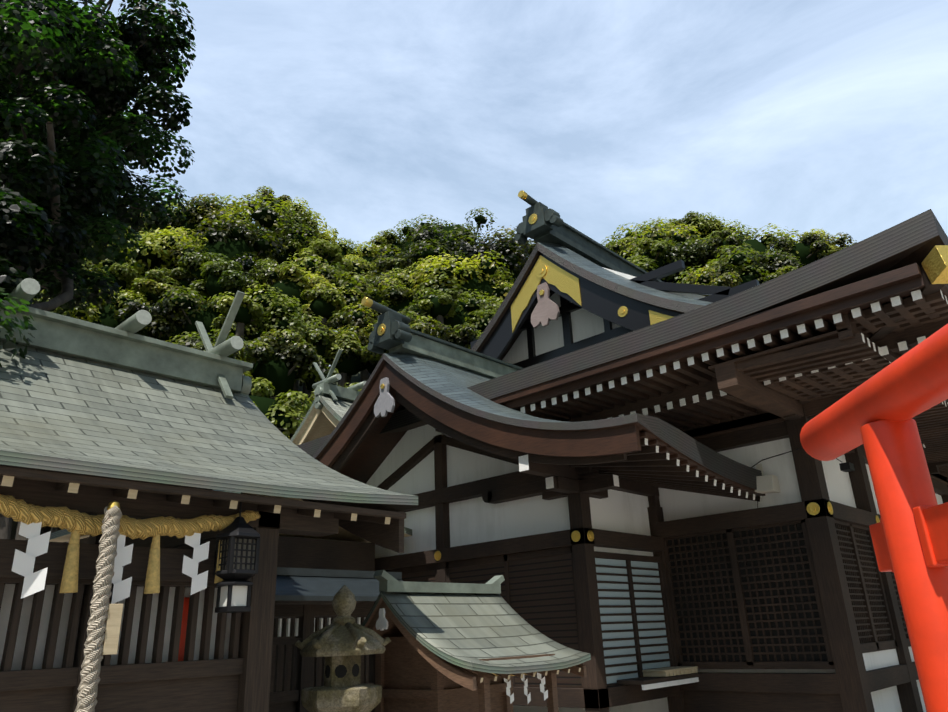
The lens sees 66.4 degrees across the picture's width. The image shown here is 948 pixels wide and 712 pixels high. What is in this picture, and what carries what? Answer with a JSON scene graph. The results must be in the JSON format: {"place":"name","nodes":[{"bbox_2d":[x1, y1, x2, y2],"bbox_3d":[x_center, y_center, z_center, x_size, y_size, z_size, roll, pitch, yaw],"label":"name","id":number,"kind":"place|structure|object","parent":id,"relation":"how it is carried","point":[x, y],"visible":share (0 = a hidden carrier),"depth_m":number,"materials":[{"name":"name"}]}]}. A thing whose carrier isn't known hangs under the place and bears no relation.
{"place":"outdoors","nodes":[
{"label":"outdoors","id":0,"kind":"place"},
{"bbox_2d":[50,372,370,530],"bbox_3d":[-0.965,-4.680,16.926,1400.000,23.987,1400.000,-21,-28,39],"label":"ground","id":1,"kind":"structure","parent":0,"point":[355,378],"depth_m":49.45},
{"bbox_2d":[0,0,196,367],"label":"tree","id":2,"kind":"object","parent":1,"relation":"on","point":[72,73],"visible":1,"depth_m":8.66,"materials":[{"name":"green plant"}]},
{"bbox_2d":[0,278,417,711],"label":"shrine","id":3,"kind":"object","parent":1,"relation":"on","point":[121,443],"visible":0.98,"depth_m":4.32,"materials":[{"name":"grey tile"}]},
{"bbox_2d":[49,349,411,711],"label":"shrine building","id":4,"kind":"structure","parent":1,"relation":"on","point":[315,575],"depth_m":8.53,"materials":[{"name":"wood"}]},
{"bbox_2d":[295,585,390,711],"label":"stone lantern","id":5,"kind":"object","parent":1,"relation":"on","point":[343,642],"visible":1,"depth_m":4.94,"materials":[{"name":"grey stone"}]},
{"bbox_2d":[0,186,856,542],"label":"trees","id":6,"kind":"object","parent":1,"relation":"on","point":[294,274],"visible":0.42,"depth_m":38.88,"materials":[{"name":"green plant"}]},
{"bbox_2d":[361,570,590,711],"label":"small shrine","id":7,"kind":"object","parent":1,"relation":"on","point":[461,647],"visible":0.9,"depth_m":5.62,"materials":[{"name":"grey tile"}]},
{"bbox_2d":[312,297,764,711],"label":"hall","id":8,"kind":"structure","parent":1,"relation":"on","point":[551,521],"depth_m":10.19,"materials":[{"name":"paint"}]},
{"bbox_2d":[297,190,947,711],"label":"hall","id":9,"kind":"structure","parent":1,"relation":"on","point":[783,592],"depth_m":9.78,"materials":[{"name":"paint"}]},
{"bbox_2d":[800,324,947,711],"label":"torii","id":10,"kind":"object","parent":1,"relation":"on","point":[875,414],"visible":1,"depth_m":2.13,"materials":[{"name":"red wood"}]},
{"bbox_2d":[66,0,947,366],"label":"sky","id":11,"kind":"structure","parent":0,"point":[831,116],"materials":[{"name":"blue"}]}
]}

